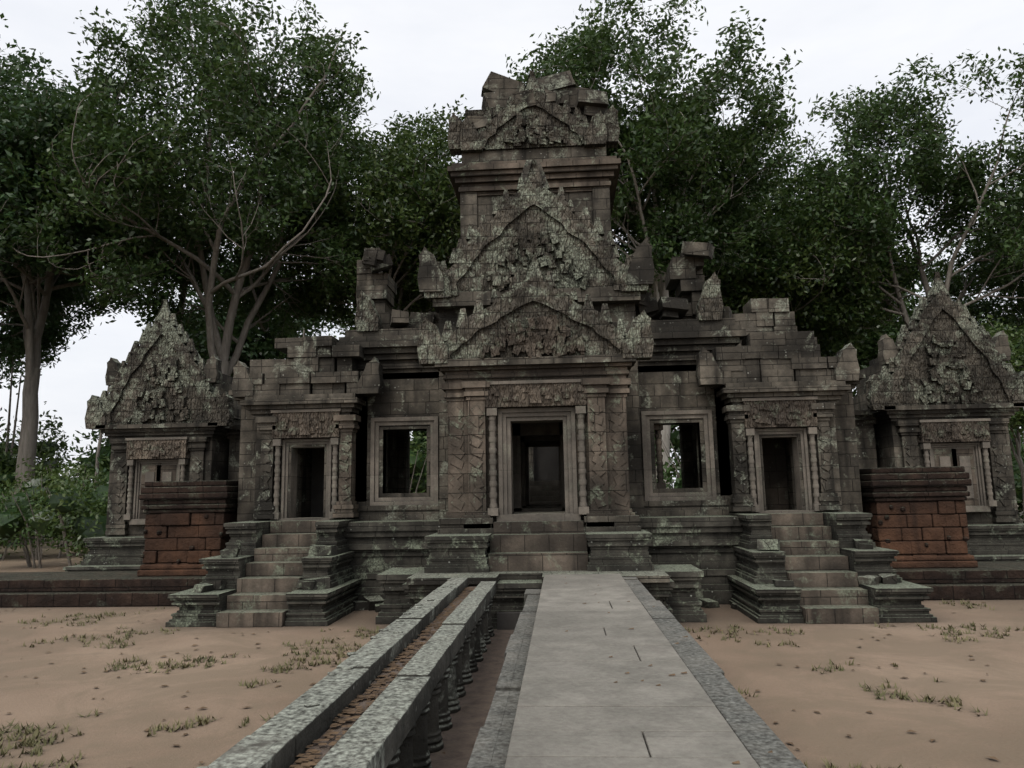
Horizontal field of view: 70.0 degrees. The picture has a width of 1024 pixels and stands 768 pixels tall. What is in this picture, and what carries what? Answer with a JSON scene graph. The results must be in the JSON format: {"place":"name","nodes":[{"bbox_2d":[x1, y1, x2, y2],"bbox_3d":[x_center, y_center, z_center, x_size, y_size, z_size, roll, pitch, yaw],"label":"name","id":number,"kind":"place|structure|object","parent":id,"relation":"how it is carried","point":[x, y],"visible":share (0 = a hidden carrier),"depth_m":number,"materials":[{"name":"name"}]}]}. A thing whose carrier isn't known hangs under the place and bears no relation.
{"place":"outdoors","nodes":[
{"label":"outdoors","id":0,"kind":"place"},
{"bbox_2d":[0,505,1023,767],"bbox_3d":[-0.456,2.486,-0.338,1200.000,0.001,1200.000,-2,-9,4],"label":"ground","id":1,"kind":"structure","parent":0,"point":[60,689],"depth_m":9.84,"materials":[{"name":"beige sand"}]},
{"bbox_2d":[0,407,21,454],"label":"shrub","id":2,"kind":"object","parent":1,"relation":"on","point":[4,435],"visible":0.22,"depth_m":62.78,"materials":[{"name":"green plant"}]},
{"bbox_2d":[0,474,25,544],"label":"shrub","id":3,"kind":"object","parent":1,"relation":"on","point":[3,481],"visible":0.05,"depth_m":43.38,"materials":[{"name":"green plant"}]},
{"bbox_2d":[0,487,33,559],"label":"shrub","id":4,"kind":"object","parent":1,"relation":"on","point":[5,495],"visible":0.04,"depth_m":31.95,"materials":[{"name":"green plant"}]},
{"bbox_2d":[1,442,38,476],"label":"shrub","id":5,"kind":"object","parent":1,"relation":"on","point":[13,451],"visible":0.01,"depth_m":51.43,"materials":[{"name":"green plant"}]},
{"bbox_2d":[0,275,68,394],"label":"tree","id":6,"kind":"object","parent":1,"relation":"on","point":[9,372],"visible":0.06,"depth_m":75.87,"materials":[{"name":"green plant"}]},
{"bbox_2d":[0,430,76,493],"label":"shrub","id":7,"kind":"object","parent":1,"relation":"on","point":[8,461],"visible":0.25,"depth_m":49.26,"materials":[{"name":"green plant"}]},
{"bbox_2d":[13,401,71,463],"bbox_3d":[-39.634,6.783,61.304,4.977,11.089,6.122,3,-9,-22],"label":"shrub","id":8,"kind":"object","parent":1,"relation":"on","point":[41,446],"visible":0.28,"depth_m":60.90,"materials":[{"name":"green plant"}]},
{"bbox_2d":[2,453,105,559],"bbox_3d":[-20.633,5.400,32.737,4.600,4.728,3.385,-2,-9,4],"label":"shrub","id":9,"kind":"object","parent":1,"relation":"on","point":[40,481],"visible":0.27,"depth_m":32.80,"materials":[{"name":"green plant"}]},
{"bbox_2d":[0,471,108,567],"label":"shrub","id":10,"kind":"object","parent":1,"relation":"on","point":[15,508],"visible":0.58,"depth_m":27.76,"materials":[{"name":"green plant"}]},
{"bbox_2d":[21,515,93,543],"bbox_3d":[-19.683,6.711,35.415,7.679,2.921,5.570,-2,-9,4],"label":"shrub","id":11,"kind":"object","parent":1,"relation":"on","point":[53,535],"visible":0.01,"depth_m":34.27,"materials":[{"name":"green plant"}]},
{"bbox_2d":[0,90,117,373],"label":"tree","id":12,"kind":"object","parent":1,"relation":"on","point":[68,300],"visible":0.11,"depth_m":56.20,"materials":[{"name":"green plant"}]},
{"bbox_2d":[19,456,109,547],"bbox_3d":[-23.894,6.510,40.653,5.857,4.989,4.123,-2,-9,4],"label":"shrub","id":13,"kind":"object","parent":1,"relation":"on","point":[73,473],"visible":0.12,"depth_m":40.56,"materials":[{"name":"green plant"}]},
{"bbox_2d":[31,476,107,565],"bbox_3d":[-15.619,5.157,27.314,3.536,3.440,4.572,2,-9,-17],"label":"shrub","id":14,"kind":"object","parent":1,"relation":"on","point":[83,525],"visible":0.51,"depth_m":26.33,"materials":[{"name":"green plant"}]},
{"bbox_2d":[64,430,110,482],"bbox_3d":[-25.848,5.641,47.400,5.415,8.760,4.046,7,-12,-43],"label":"shrub","id":15,"kind":"object","parent":1,"relation":"on","point":[92,454],"visible":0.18,"depth_m":46.58,"materials":[{"name":"green plant"}]},
{"bbox_2d":[0,224,187,324],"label":"bare trunks","id":16,"kind":"object","parent":1,"relation":"on","point":[183,291],"visible":0.02,"depth_m":55.15,"materials":[{"name":"grey plant"}]},
{"bbox_2d":[93,448,109,486],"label":"shrub","id":17,"kind":"object","parent":1,"relation":"on","point":[104,469],"depth_m":39.12,"materials":[{"name":"green plant"}]},
{"bbox_2d":[0,13,226,543],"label":"tree","id":18,"kind":"object","parent":1,"relation":"on","point":[32,333],"visible":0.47,"depth_m":44.83,"materials":[{"name":"green plant"}]},
{"bbox_2d":[0,0,403,375],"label":"tree","id":19,"kind":"object","parent":1,"relation":"on","point":[155,171],"visible":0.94,"depth_m":42.54,"materials":[{"name":"green plant"}]},
{"bbox_2d":[136,240,346,376],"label":"tree","id":20,"kind":"object","parent":1,"relation":"on","point":[257,347],"visible":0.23,"depth_m":68.60,"materials":[{"name":"green plant"}]},
{"bbox_2d":[284,283,424,452],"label":"tree","id":21,"kind":"object","parent":1,"relation":"on","point":[349,326],"visible":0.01,"depth_m":76.84,"materials":[{"name":"green plant"}]},
{"bbox_2d":[237,94,472,331],"bbox_3d":[-9.099,-5.857,52.039,19.710,32.472,20.270,-2,-9,4],"label":"tree","id":22,"kind":"object","parent":1,"relation":"on","point":[398,187],"visible":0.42,"depth_m":46.99,"materials":[{"name":"green plant"}]},
{"bbox_2d":[367,109,461,316],"bbox_3d":[-2.329,-4.283,60.371,20.513,31.587,19.631,6,-11,-39],"label":"tree","id":23,"kind":"object","parent":1,"relation":"on","point":[406,297],"depth_m":54.31,"materials":[{"name":"green plant"}]},
{"bbox_2d":[410,431,425,460],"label":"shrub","id":24,"kind":"object","parent":1,"relation":"on","point":[418,442],"visible":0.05,"depth_m":45.27,"materials":[{"name":"green plant"}]},
{"bbox_2d":[410,431,426,453],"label":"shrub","id":25,"kind":"object","parent":1,"relation":"on","point":[425,434],"visible":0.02,"depth_m":58.75,"materials":[{"name":"green plant"}]},
{"bbox_2d":[410,431,426,492],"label":"shrub","id":26,"kind":"object","parent":1,"relation":"on","point":[418,474],"visible":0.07,"depth_m":38.38,"materials":[{"name":"green plant"}]},
{"bbox_2d":[430,629,513,767],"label":"soil","id":27,"kind":"structure","parent":1,"relation":"on","point":[468,719],"depth_m":8.55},
{"bbox_2d":[197,574,806,767],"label":"causeway","id":28,"kind":"structure","parent":1,"relation":"on","point":[561,699],"depth_m":5.92,"materials":[{"name":"stone"}]},
{"bbox_2d":[0,466,1023,607],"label":"laterite wall","id":29,"kind":"structure","parent":1,"relation":"on","point":[918,524],"depth_m":17.38,"materials":[{"name":"brown brick"}]},
{"bbox_2d":[0,577,1023,767],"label":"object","id":30,"kind":"object","parent":1,"relation":"on","point":[24,741],"visible":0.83,"depth_m":9.19,"materials":[{"name":"green plant"}]},
{"bbox_2d":[5,330,1023,489],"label":"understory stems","id":31,"kind":"object","parent":1,"relation":"on","point":[14,431],"visible":0.11,"depth_m":50.46,"materials":[{"name":"brown plant"}]},
{"bbox_2d":[63,70,1023,629],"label":"temple","id":32,"kind":"structure","parent":1,"relation":"on","point":[545,370],"depth_m":17.78,"materials":[{"name":"grey stone"}]},
{"bbox_2d":[505,0,806,488],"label":"tree","id":33,"kind":"object","parent":1,"relation":"on","point":[684,171],"visible":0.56,"depth_m":43.98,"materials":[{"name":"green plant"}]},
{"bbox_2d":[655,450,674,486],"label":"shrub","id":34,"kind":"object","parent":1,"relation":"on","point":[667,474],"visible":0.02,"depth_m":36.26,"materials":[{"name":"green plant"}]},
{"bbox_2d":[654,425,680,487],"bbox_3d":[11.652,4.709,48.095,8.189,9.519,4.928,-2,-9,4],"label":"shrub","id":35,"kind":"object","parent":1,"relation":"on","point":[674,438],"visible":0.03,"depth_m":48.21,"materials":[{"name":"green plant"}]},
{"bbox_2d":[654,425,680,471],"bbox_3d":[12.685,3.511,55.423,7.751,14.015,4.551,-2,-9,4],"label":"shrub","id":36,"kind":"object","parent":1,"relation":"on","point":[674,429],"visible":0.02,"depth_m":54.78,"materials":[{"name":"green plant"}]},
{"bbox_2d":[661,434,681,487],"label":"shrub","id":37,"kind":"object","parent":1,"relation":"on","point":[678,483],"visible":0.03,"depth_m":37.54,"materials":[{"name":"green plant"}]},
{"bbox_2d":[626,123,925,358],"bbox_3d":[18.974,-5.035,53.967,18.433,30.435,18.959,6,-11,-39],"label":"tree","id":38,"kind":"object","parent":1,"relation":"on","point":[824,261],"visible":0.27,"depth_m":48.53,"materials":[{"name":"green plant"}]},
{"bbox_2d":[766,292,872,395],"bbox_3d":[21.885,-2.100,65.263,20.533,27.881,20.491,-2,-9,4],"label":"tree","id":39,"kind":"object","parent":1,"relation":"on","point":[822,337],"visible":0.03,"depth_m":61.08,"materials":[{"name":"green plant"}]},
{"bbox_2d":[760,43,1023,340],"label":"tree","id":40,"kind":"object","parent":1,"relation":"on","point":[932,181],"visible":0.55,"depth_m":47.91,"materials":[{"name":"green plant"}]},
{"bbox_2d":[843,243,972,396],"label":"tree","id":41,"kind":"object","parent":1,"relation":"on","point":[872,350],"visible":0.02,"depth_m":69.46,"materials":[{"name":"green plant"}]},
{"bbox_2d":[943,191,1023,341],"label":"tree","id":42,"kind":"object","parent":1,"relation":"on","point":[969,307],"visible":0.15,"depth_m":59.31,"materials":[{"name":"green plant"}]},
{"bbox_2d":[977,312,1023,516],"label":"tree","id":43,"kind":"object","parent":1,"relation":"on","point":[1016,345],"visible":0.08,"depth_m":29.04,"materials":[{"name":"green plant"}]},
{"bbox_2d":[1008,413,1023,522],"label":"shrub","id":44,"kind":"object","parent":1,"relation":"on","point":[1012,439],"visible":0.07,"depth_m":46.36,"materials":[{"name":"green plant"}]},
{"bbox_2d":[1010,437,1023,522],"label":"shrub","id":45,"kind":"object","parent":1,"relation":"on","point":[1019,485],"visible":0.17,"depth_m":35.63,"materials":[{"name":"green plant"}]},
{"bbox_2d":[1011,449,1023,486],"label":"shrub","id":46,"kind":"object","parent":1,"relation":"on","point":[1015,475],"visible":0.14,"depth_m":33.05,"materials":[{"name":"green plant"}]},
{"bbox_2d":[1014,470,1021,509],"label":"shrub","id":47,"kind":"object","parent":1,"relation":"on","point":[1017,490],"visible":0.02,"depth_m":31.36,"materials":[{"name":"green plant"}]},
{"bbox_2d":[1012,409,1023,517],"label":"shrub","id":48,"kind":"object","parent":1,"relation":"on","point":[1014,442],"visible":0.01,"depth_m":54.11,"materials":[{"name":"green plant"}]},
{"bbox_2d":[0,0,1023,487],"label":"sky","id":49,"kind":"structure","parent":0,"point":[419,54],"materials":[{"name":"white"}]}
]}

